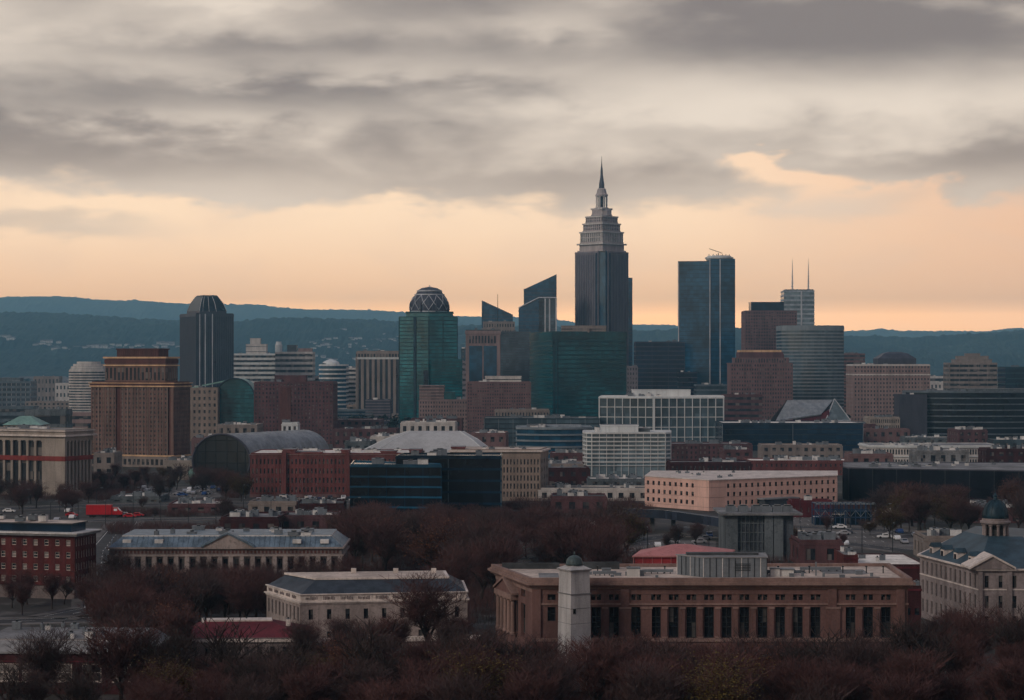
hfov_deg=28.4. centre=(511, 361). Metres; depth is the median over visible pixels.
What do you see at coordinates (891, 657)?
bare tree
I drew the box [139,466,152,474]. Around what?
bare tree
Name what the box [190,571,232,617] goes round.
bare tree
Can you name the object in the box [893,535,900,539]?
parked car
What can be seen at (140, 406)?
hotel tower
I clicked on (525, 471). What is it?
tan stone block
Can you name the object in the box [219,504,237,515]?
bare tree
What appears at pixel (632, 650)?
bare tree
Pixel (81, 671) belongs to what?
bare tree
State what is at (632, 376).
brown annex tower
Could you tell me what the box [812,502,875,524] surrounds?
steel frame
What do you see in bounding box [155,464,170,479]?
budding tree
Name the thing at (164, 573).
rust leaved tree
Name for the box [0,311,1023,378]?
hills
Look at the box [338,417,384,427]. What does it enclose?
town block
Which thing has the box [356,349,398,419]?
ribbed tower
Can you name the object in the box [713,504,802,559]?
concrete tower block
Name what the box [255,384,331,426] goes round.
window
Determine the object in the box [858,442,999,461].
arcade building
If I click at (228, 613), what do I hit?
bare tree
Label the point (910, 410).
grey end block
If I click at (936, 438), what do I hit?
town block
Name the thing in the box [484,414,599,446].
wide flat office
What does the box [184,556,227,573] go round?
bare tree
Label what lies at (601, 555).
bare tree
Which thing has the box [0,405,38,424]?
town block
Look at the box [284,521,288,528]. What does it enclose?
window
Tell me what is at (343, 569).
bare tree
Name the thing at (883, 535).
parked car
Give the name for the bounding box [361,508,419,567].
rust leaved tree
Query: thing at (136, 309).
mountains
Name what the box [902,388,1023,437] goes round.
dark curved office
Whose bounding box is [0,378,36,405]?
dark office
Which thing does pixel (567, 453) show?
town block
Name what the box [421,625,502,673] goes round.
leafless tree
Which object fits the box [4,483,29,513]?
bare tree
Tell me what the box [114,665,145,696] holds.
bare tree
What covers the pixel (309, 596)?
cream villa
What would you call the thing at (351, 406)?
town block
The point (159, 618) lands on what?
rust leaved tree
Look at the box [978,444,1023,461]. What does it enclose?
town block
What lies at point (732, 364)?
window
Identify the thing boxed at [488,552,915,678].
stone hall
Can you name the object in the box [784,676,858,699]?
bare tree
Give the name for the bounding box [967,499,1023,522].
tree
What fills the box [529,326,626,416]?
green glass block
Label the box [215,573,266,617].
bare tree
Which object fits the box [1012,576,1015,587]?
window
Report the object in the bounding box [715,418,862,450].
long navy block
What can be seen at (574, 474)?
town block
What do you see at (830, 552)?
window
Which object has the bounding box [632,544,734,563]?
building
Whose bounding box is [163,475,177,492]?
bare tree
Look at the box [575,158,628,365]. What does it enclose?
tallest tower
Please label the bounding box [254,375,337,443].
maroon block
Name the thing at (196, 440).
town block
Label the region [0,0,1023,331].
sky
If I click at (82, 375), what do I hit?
round shouldered tower
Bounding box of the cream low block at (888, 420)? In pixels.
[863,414,899,427]
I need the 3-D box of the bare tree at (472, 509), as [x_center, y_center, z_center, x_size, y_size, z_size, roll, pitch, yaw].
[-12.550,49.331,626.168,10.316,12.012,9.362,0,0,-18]
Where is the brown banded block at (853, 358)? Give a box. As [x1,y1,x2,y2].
[844,352,864,410]
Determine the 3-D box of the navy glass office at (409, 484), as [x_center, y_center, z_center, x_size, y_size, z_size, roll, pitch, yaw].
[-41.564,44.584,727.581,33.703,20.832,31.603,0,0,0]
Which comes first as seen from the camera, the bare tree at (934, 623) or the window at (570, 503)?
the bare tree at (934, 623)
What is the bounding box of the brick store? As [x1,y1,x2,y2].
[908,579,921,636]
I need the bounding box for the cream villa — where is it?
[264,568,474,647]
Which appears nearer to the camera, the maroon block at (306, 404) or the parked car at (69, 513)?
the parked car at (69, 513)
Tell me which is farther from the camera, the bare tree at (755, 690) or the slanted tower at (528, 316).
the slanted tower at (528, 316)
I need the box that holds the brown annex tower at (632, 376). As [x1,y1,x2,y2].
[627,365,637,393]
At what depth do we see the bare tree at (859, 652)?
308.56 m
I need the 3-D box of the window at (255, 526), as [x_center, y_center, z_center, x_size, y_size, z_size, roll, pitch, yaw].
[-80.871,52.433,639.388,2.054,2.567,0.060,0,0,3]
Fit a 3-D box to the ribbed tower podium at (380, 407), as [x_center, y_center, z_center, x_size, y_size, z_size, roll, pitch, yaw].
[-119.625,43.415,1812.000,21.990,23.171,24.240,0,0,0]
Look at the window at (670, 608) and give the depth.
345.31 m
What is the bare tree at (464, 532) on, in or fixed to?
on the ground
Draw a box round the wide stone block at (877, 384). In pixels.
[846,352,930,421]
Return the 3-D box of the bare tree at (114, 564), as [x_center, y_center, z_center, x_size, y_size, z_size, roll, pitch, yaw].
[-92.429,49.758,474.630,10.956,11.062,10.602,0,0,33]
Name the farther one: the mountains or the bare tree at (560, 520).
the mountains
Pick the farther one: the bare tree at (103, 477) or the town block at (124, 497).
the bare tree at (103, 477)
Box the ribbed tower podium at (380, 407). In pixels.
[365,397,391,422]
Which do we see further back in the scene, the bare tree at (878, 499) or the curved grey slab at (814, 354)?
the curved grey slab at (814, 354)
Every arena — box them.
[191,430,328,484]
[365,431,487,452]
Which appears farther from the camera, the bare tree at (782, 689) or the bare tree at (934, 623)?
the bare tree at (934, 623)
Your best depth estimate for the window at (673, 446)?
1079.85 m
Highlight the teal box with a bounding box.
[997,365,1023,387]
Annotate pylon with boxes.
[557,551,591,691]
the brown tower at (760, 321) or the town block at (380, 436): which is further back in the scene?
the brown tower at (760, 321)
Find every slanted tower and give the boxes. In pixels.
[482,301,512,327]
[519,297,538,331]
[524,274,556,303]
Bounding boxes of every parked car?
[2,508,15,511]
[65,512,78,516]
[123,513,136,517]
[134,512,143,516]
[692,538,706,543]
[698,535,711,539]
[832,524,846,528]
[836,530,850,534]
[877,533,891,537]
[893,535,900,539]
[895,529,903,532]
[900,538,908,543]
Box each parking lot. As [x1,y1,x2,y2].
[143,486,220,496]
[618,540,715,550]
[793,513,917,548]
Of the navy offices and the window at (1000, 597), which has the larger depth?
the navy offices
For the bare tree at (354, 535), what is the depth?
514.12 m
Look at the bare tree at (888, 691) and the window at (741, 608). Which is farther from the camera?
the window at (741, 608)
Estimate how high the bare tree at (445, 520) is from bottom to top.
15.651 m
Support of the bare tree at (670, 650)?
on the ground
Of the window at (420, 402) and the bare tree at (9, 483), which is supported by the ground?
the bare tree at (9, 483)
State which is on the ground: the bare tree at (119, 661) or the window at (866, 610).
the bare tree at (119, 661)
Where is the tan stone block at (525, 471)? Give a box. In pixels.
[448,445,550,500]
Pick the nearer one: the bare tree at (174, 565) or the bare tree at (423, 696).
the bare tree at (423, 696)
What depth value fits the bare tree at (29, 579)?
458.02 m
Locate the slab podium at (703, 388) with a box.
[694,382,726,394]
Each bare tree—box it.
[0,475,12,493]
[0,477,26,504]
[0,572,28,607]
[0,667,60,699]
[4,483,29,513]
[5,622,80,699]
[8,484,32,508]
[12,582,38,614]
[15,566,41,603]
[21,479,35,503]
[27,480,49,507]
[35,571,63,608]
[48,671,124,699]
[53,480,73,506]
[54,487,80,513]
[58,575,84,604]
[63,614,171,699]
[64,489,80,511]
[64,660,100,687]
[66,577,99,611]
[67,562,119,594]
[72,480,101,502]
[73,602,170,627]
[78,480,92,499]
[79,582,131,618]
[79,586,134,626]
[86,574,155,617]
[92,471,97,480]
[95,552,144,578]
[96,469,113,484]
[101,563,158,595]
[109,462,121,475]
[114,474,130,490]
[114,562,197,626]
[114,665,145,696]
[116,673,158,699]
[125,469,141,486]
[136,599,178,626]
[137,495,150,510]
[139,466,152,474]
[139,473,151,487]
[140,583,205,615]
[143,562,191,581]
[147,472,167,487]
[149,474,169,502]
[149,507,159,517]
[149,602,201,651]
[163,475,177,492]
[164,467,181,486]
[165,569,234,615]
[167,463,191,489]
[172,565,213,615]
[180,673,236,699]
[182,576,217,621]
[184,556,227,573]
[185,473,197,490]
[185,664,234,699]
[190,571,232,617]
[192,464,217,489]
[193,471,209,490]
[193,565,212,576]
[199,568,235,617]
[201,655,243,699]
[208,563,236,576]
[210,468,227,491]
[210,496,237,514]
[210,672,286,699]
[211,470,238,498]
[212,561,273,574]
[215,569,241,614]
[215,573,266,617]
[218,563,265,617]
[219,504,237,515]
[232,565,279,617]
[240,474,258,498]
[241,645,276,668]
[247,568,292,612]
[250,561,285,573]
[250,564,286,616]
[250,661,306,699]
[253,652,305,699]
[277,619,315,653]
[278,660,344,699]
[285,554,316,571]
[295,557,346,571]
[299,560,333,571]
[300,617,333,654]
[300,653,359,699]
[305,635,329,662]
[317,614,355,636]
[319,507,360,531]
[321,561,358,571]
[324,623,369,660]
[325,617,359,637]
[326,629,351,656]
[328,506,387,564]
[329,505,414,568]
[331,554,363,571]
[345,503,399,561]
[345,619,378,642]
[350,517,408,570]
[352,498,396,552]
[362,614,392,633]
[363,630,405,659]
[365,634,404,670]
[373,612,415,647]
[380,569,475,639]
[385,632,443,672]
[387,510,414,553]
[392,509,429,560]
[394,652,447,684]
[396,663,444,694]
[401,676,465,699]
[405,539,495,588]
[413,506,442,517]
[416,515,460,556]
[417,501,454,510]
[420,638,441,646]
[421,519,473,541]
[426,617,473,648]
[433,503,458,511]
[433,639,506,696]
[435,507,476,529]
[436,535,476,577]
[436,614,477,635]
[438,630,504,665]
[439,533,523,601]
[443,520,512,583]
[454,615,477,632]
[455,502,485,514]
[455,522,519,591]
[455,629,511,655]
[456,623,508,663]
[464,535,538,609]
[483,522,532,557]
[485,653,539,695]
[488,666,567,699]
[494,640,522,660]
[509,650,589,699]
[510,657,560,699]
[511,636,559,658]
[512,515,543,556]
[516,523,568,563]
[518,629,579,667]
[532,499,574,522]
[533,649,583,694]
[534,515,589,563]
[537,516,606,563]
[552,520,644,561]
[555,633,637,699]
[557,514,602,557]
[569,499,642,525]
[583,508,629,555]
[583,651,673,697]
[591,522,634,558]
[598,630,671,658]
[600,640,659,684]
[602,660,701,699]
[611,655,680,699]
[618,635,703,687]
[641,525,650,535]
[642,650,702,699]
[656,645,703,691]
[660,533,672,544]
[668,523,686,543]
[679,639,718,675]
[688,525,705,544]
[689,638,766,692]
[690,521,705,532]
[719,635,767,653]
[727,668,770,699]
[735,634,776,675]
[748,654,834,699]
[756,631,802,657]
[762,645,823,687]
[764,637,829,667]
[776,653,887,699]
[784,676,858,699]
[809,627,905,667]
[816,632,893,698]
[819,514,834,530]
[825,660,882,699]
[839,533,847,545]
[852,519,868,530]
[857,649,940,685]
[863,488,893,517]
[863,670,946,699]
[871,639,921,675]
[875,480,900,505]
[875,645,954,693]
[887,479,930,525]
[895,499,912,531]
[903,490,946,530]
[916,621,955,667]
[921,616,946,636]
[926,669,988,699]
[927,484,942,517]
[927,621,990,670]
[930,630,994,686]
[934,595,1020,676]
[934,612,975,636]
[935,483,967,503]
[935,608,959,632]
[941,493,980,528]
[943,485,970,501]
[960,501,982,528]
[963,651,1015,699]
[978,649,1023,699]
[983,615,1023,661]
[987,490,1023,527]
[993,638,1023,668]
[995,611,1023,633]
[1008,492,1023,521]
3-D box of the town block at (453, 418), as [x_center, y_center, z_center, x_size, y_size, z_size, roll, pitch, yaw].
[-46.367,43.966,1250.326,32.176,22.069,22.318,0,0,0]
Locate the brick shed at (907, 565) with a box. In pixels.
[856,553,919,584]
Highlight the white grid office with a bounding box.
[598,389,723,441]
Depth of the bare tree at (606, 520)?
514.31 m
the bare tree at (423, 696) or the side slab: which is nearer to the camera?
the bare tree at (423, 696)
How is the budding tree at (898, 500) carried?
on the parking lot at (862, 536)
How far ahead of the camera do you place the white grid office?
1303.00 m
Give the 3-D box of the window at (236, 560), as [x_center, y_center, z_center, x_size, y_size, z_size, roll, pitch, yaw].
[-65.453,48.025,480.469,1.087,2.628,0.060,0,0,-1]
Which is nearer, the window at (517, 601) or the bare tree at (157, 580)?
the window at (517, 601)
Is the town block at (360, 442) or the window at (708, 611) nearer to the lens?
the window at (708, 611)
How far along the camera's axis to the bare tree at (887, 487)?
716.17 m
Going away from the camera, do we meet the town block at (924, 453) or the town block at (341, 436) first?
the town block at (924, 453)
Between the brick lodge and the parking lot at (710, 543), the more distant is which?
the parking lot at (710, 543)
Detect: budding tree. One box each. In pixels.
[131,652,206,699]
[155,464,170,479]
[225,473,254,501]
[294,650,336,683]
[427,644,524,699]
[596,503,650,557]
[665,641,780,699]
[863,520,879,531]
[867,503,909,538]
[882,485,917,527]
[919,494,936,527]
[924,489,969,528]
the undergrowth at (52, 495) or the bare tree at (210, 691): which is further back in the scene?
the undergrowth at (52, 495)
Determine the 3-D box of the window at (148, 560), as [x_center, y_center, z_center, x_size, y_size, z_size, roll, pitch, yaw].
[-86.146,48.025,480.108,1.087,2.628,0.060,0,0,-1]
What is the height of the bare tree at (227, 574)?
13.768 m
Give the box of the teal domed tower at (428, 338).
[399,285,462,426]
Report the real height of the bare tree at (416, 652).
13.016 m
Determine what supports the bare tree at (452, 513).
on the ground
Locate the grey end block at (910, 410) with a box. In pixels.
[894,392,926,435]
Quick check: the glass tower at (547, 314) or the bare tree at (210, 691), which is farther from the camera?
the glass tower at (547, 314)
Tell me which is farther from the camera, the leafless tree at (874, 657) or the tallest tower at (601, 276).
the tallest tower at (601, 276)
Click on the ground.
(44, 605)
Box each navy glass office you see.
[350,457,441,515]
[395,448,501,514]
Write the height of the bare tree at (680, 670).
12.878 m
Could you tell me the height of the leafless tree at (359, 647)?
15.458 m
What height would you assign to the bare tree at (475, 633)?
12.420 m
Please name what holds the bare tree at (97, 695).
on the ground
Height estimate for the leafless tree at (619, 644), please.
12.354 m
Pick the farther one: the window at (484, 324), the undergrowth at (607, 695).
the window at (484, 324)
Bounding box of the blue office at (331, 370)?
[319,359,348,408]
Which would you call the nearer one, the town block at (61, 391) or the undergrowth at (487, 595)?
the undergrowth at (487, 595)
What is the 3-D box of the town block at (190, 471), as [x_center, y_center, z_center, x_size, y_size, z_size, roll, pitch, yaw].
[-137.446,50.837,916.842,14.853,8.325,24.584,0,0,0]
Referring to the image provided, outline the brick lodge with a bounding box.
[0,620,170,694]
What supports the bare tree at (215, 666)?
on the ground
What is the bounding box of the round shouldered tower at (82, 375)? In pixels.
[69,362,104,411]
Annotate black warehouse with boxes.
[842,460,1023,501]
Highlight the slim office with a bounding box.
[349,366,355,403]
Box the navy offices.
[634,340,684,388]
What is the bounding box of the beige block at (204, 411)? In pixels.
[190,385,219,440]
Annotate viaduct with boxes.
[622,508,718,535]
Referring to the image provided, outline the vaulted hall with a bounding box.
[191,378,253,423]
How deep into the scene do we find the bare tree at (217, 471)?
854.77 m
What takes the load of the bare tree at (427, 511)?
on the ground
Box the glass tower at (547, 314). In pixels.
[539,297,556,331]
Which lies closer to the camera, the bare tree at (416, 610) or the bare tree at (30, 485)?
the bare tree at (416, 610)
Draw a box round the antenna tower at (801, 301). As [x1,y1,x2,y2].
[780,259,814,324]
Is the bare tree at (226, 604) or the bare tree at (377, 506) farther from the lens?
the bare tree at (377, 506)
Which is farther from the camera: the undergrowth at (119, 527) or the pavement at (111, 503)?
the pavement at (111, 503)
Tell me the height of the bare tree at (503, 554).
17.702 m
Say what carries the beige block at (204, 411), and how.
on the ground
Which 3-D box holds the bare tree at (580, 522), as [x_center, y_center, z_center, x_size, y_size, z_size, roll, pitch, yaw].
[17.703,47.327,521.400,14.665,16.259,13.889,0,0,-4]
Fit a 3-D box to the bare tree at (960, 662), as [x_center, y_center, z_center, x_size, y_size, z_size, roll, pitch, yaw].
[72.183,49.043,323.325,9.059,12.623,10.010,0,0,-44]
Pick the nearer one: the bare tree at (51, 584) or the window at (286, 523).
the bare tree at (51, 584)
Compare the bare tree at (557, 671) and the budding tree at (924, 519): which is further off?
the budding tree at (924, 519)
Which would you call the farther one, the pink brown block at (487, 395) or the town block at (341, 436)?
the pink brown block at (487, 395)
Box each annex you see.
[182,616,309,660]
[677,370,696,394]
[787,495,831,516]
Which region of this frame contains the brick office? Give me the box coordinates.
[0,513,101,598]
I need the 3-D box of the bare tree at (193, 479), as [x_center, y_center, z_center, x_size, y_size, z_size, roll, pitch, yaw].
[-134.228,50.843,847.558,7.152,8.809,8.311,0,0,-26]
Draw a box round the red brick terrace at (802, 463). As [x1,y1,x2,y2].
[742,455,843,474]
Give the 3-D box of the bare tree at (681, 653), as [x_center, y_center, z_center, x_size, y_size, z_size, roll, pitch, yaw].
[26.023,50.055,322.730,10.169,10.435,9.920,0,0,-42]
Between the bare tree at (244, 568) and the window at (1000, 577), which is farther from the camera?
the bare tree at (244, 568)
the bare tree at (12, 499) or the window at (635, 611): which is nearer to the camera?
the window at (635, 611)
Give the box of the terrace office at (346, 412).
[338,408,372,418]
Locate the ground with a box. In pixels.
[0,379,1023,699]
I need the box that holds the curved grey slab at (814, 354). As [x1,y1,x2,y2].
[776,325,843,419]
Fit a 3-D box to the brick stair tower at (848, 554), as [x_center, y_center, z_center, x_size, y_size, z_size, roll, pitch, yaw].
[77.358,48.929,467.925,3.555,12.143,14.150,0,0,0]
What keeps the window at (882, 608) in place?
in the stone hall
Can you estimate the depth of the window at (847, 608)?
345.31 m
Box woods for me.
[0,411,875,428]
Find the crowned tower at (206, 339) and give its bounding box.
[180,295,233,386]
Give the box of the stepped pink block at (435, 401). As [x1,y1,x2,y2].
[419,385,466,432]
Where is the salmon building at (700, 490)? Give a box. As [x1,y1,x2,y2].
[644,470,837,510]
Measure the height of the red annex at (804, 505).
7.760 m
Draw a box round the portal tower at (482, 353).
[465,328,500,398]
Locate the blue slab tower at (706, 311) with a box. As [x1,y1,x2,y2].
[678,248,734,383]
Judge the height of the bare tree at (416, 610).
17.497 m
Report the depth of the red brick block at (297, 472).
820.11 m
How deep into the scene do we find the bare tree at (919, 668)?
293.61 m
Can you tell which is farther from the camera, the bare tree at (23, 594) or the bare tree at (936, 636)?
the bare tree at (23, 594)
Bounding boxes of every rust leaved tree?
[136,565,183,598]
[140,594,196,633]
[145,566,191,608]
[319,631,378,688]
[322,513,340,529]
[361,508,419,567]
[392,513,466,568]
[598,631,661,647]
[734,640,787,699]
[992,473,1023,501]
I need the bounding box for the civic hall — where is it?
[0,424,96,495]
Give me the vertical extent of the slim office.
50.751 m
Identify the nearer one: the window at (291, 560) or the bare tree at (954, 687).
the bare tree at (954, 687)
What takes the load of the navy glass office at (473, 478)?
on the ground
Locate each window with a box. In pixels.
[0,663,16,680]
[26,403,67,408]
[33,539,37,544]
[33,551,37,556]
[35,379,57,391]
[60,664,71,679]
[82,664,100,681]
[93,388,114,440]
[136,559,140,569]
[147,559,150,569]
[180,558,183,568]
[223,558,227,568]
[225,523,230,528]
[234,558,238,566]
[239,523,244,528]
[245,558,249,567]
[252,459,280,482]
[253,524,258,528]
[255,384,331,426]
[256,558,260,568]
[267,558,271,568]
[278,558,281,568]
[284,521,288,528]
[289,558,292,568]
[297,521,303,527]
[309,609,312,619]
[312,521,318,528]
[327,609,330,618]
[341,422,378,427]
[345,609,349,618]
[364,608,367,618]
[382,608,385,617]
[420,402,466,415]
[468,384,529,421]
[484,324,513,330]
[517,601,517,630]
[548,594,554,599]
[548,607,554,620]
[569,502,574,508]
[583,502,588,508]
[591,607,600,637]
[609,607,618,637]
[631,607,640,637]
[652,607,660,637]
[669,607,677,637]
[673,446,750,453]
[687,607,695,637]
[704,607,713,637]
[722,607,730,637]
[732,364,791,405]
[740,607,748,637]
[746,312,795,348]
[758,607,766,637]
[775,607,784,637]
[793,607,802,637]
[806,549,814,559]
[811,607,819,637]
[827,549,833,559]
[846,607,854,637]
[855,366,928,407]
[863,607,872,637]
[881,607,889,637]
[951,455,955,461]
[961,455,965,461]
[985,576,987,587]
[985,596,987,607]
[999,576,1001,587]
[999,596,1001,607]
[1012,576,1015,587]
[1012,596,1015,607]
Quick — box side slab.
[628,278,632,365]
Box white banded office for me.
[583,424,670,478]
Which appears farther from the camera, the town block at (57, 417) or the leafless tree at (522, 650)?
the town block at (57, 417)
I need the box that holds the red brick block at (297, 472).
[249,447,424,496]
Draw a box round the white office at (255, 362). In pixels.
[234,338,274,382]
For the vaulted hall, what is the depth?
1410.00 m
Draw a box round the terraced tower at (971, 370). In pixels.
[943,353,996,389]
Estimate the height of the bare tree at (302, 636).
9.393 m
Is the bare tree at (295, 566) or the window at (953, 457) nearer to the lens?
the bare tree at (295, 566)
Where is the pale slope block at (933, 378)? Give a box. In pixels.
[930,375,942,381]
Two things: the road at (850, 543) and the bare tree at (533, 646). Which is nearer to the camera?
the bare tree at (533, 646)
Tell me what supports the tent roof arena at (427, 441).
on the ground
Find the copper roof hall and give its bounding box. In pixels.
[3,416,48,426]
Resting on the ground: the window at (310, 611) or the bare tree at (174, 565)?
the bare tree at (174, 565)
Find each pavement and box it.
[0,500,349,510]
[0,615,94,625]
[25,521,144,619]
[61,517,220,522]
[522,533,912,557]
[796,525,914,535]
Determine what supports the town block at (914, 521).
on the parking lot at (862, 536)
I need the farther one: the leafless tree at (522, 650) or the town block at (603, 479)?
the town block at (603, 479)
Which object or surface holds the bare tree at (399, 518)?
on the ground
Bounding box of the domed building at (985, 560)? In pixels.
[917,488,1023,634]
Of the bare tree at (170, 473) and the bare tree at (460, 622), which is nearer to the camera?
the bare tree at (460, 622)
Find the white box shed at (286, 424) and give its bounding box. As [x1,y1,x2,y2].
[281,419,299,430]
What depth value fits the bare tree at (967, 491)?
723.96 m
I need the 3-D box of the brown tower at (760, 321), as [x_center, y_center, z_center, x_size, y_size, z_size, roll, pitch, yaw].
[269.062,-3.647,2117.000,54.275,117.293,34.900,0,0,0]
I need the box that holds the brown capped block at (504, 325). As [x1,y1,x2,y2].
[483,320,514,330]
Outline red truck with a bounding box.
[86,504,122,516]
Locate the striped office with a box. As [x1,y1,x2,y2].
[275,342,314,380]
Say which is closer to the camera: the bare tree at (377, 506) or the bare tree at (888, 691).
the bare tree at (888, 691)
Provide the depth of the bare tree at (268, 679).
314.56 m
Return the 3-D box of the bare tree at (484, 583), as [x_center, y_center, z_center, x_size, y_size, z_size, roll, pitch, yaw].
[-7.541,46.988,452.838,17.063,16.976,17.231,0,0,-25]
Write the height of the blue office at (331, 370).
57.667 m
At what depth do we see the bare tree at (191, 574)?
437.55 m
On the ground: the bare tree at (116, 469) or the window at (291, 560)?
the bare tree at (116, 469)
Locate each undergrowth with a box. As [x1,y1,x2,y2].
[0,484,105,501]
[81,471,149,499]
[93,593,265,614]
[100,518,329,533]
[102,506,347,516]
[167,637,502,699]
[216,486,349,497]
[348,540,495,624]
[497,675,1023,699]
[502,493,656,532]
[563,545,793,563]
[834,497,989,513]
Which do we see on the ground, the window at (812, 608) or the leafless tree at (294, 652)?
the leafless tree at (294, 652)
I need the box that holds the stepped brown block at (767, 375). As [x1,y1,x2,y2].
[727,350,792,420]
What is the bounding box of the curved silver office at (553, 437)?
[516,423,592,458]
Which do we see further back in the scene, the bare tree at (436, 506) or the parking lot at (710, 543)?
the bare tree at (436, 506)
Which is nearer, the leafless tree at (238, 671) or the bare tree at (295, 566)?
the leafless tree at (238, 671)
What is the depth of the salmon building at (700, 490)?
759.77 m
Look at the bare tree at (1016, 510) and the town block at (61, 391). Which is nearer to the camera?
the bare tree at (1016, 510)
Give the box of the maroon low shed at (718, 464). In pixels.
[666,457,751,470]
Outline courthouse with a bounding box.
[106,524,349,577]
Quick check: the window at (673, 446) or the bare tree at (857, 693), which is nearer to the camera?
the bare tree at (857, 693)
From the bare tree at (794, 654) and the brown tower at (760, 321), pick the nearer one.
the bare tree at (794, 654)
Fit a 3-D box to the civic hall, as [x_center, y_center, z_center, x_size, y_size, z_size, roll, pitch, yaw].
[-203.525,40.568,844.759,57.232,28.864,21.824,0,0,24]
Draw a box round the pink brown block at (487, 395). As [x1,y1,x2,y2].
[467,376,530,434]
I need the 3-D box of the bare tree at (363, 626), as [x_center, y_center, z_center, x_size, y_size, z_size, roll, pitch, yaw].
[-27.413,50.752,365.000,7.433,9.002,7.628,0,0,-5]
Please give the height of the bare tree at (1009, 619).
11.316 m
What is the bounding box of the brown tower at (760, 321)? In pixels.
[741,302,796,349]
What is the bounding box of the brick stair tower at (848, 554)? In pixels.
[834,545,858,562]
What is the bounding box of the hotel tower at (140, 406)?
[89,348,191,466]
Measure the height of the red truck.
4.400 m
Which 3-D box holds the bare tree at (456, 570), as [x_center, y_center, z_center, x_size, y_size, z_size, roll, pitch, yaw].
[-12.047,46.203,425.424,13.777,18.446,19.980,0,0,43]
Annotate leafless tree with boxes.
[0,658,42,699]
[31,655,110,699]
[125,623,204,671]
[194,614,268,667]
[207,640,279,699]
[252,636,317,678]
[330,615,400,674]
[358,636,429,691]
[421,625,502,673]
[495,634,559,699]
[597,629,655,699]
[636,644,687,667]
[716,627,766,670]
[757,637,831,680]
[797,626,863,679]
[837,634,893,699]
[863,613,958,663]
[906,626,969,680]
[980,602,1023,649]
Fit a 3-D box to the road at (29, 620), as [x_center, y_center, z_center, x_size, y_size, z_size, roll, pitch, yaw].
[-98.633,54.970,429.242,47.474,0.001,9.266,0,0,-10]
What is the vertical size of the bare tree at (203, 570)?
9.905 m
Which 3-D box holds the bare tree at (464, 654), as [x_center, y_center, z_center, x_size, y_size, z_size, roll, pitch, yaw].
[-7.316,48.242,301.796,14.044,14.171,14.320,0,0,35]
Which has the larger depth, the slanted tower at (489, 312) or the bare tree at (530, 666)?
the slanted tower at (489, 312)
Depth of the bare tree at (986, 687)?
307.86 m
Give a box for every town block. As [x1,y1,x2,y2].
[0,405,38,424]
[25,399,68,408]
[25,406,72,427]
[33,375,61,400]
[55,382,68,400]
[72,412,90,427]
[93,447,122,473]
[110,490,169,502]
[163,454,191,479]
[167,496,226,512]
[188,468,196,484]
[191,433,211,454]
[216,421,263,433]
[219,508,288,528]
[248,494,301,511]
[278,506,341,528]
[295,495,346,517]
[333,425,399,448]
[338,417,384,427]
[344,436,376,448]
[347,403,355,408]
[370,432,399,442]
[400,418,457,432]
[410,415,462,430]
[461,347,465,360]
[462,360,465,398]
[471,429,508,446]
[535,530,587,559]
[538,482,644,500]
[548,457,583,466]
[548,463,590,484]
[550,448,583,463]
[550,488,607,512]
[586,473,644,484]
[719,445,751,459]
[721,392,762,420]
[757,440,842,457]
[789,528,843,562]
[844,448,893,461]
[856,421,875,427]
[863,425,909,442]
[871,507,925,522]
[899,434,946,442]
[909,445,969,461]
[913,527,961,557]
[930,381,942,389]
[947,425,987,442]
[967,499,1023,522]
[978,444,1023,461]
[986,435,1023,446]
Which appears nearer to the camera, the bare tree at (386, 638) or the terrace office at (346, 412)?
the bare tree at (386, 638)
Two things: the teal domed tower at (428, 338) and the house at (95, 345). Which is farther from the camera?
the house at (95, 345)
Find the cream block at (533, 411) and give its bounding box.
[494,407,549,415]
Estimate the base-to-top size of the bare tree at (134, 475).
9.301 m
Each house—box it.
[91,344,99,347]
[99,344,108,347]
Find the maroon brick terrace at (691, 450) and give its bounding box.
[671,439,752,459]
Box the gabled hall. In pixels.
[771,399,850,420]
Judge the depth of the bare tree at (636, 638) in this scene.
324.60 m
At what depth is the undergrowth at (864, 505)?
749.57 m
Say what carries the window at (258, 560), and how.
in the courthouse
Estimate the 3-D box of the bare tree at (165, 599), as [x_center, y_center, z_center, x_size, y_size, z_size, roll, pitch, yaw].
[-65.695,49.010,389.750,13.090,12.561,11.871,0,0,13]
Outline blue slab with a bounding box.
[500,330,530,380]
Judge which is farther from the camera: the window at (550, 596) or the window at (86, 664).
the window at (550, 596)
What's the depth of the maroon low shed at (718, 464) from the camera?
929.92 m
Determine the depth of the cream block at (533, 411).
1359.92 m
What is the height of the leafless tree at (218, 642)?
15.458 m
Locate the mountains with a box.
[0,296,1023,337]
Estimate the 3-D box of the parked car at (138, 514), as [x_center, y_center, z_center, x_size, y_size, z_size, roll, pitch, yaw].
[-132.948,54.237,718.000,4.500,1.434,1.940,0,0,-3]
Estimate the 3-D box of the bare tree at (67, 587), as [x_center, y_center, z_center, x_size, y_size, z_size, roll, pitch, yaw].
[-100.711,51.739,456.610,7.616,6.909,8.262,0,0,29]
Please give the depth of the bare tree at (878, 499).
681.01 m
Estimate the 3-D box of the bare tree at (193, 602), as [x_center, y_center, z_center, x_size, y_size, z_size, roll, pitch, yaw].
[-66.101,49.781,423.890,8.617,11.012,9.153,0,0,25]
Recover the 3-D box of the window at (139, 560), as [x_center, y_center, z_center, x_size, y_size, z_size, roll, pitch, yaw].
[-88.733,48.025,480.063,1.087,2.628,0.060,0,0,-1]
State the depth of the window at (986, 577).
404.89 m
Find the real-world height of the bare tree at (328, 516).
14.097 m
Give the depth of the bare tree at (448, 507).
628.77 m
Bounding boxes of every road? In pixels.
[0,501,349,509]
[0,618,149,622]
[45,522,136,618]
[79,518,220,520]
[529,534,912,558]
[793,526,911,533]

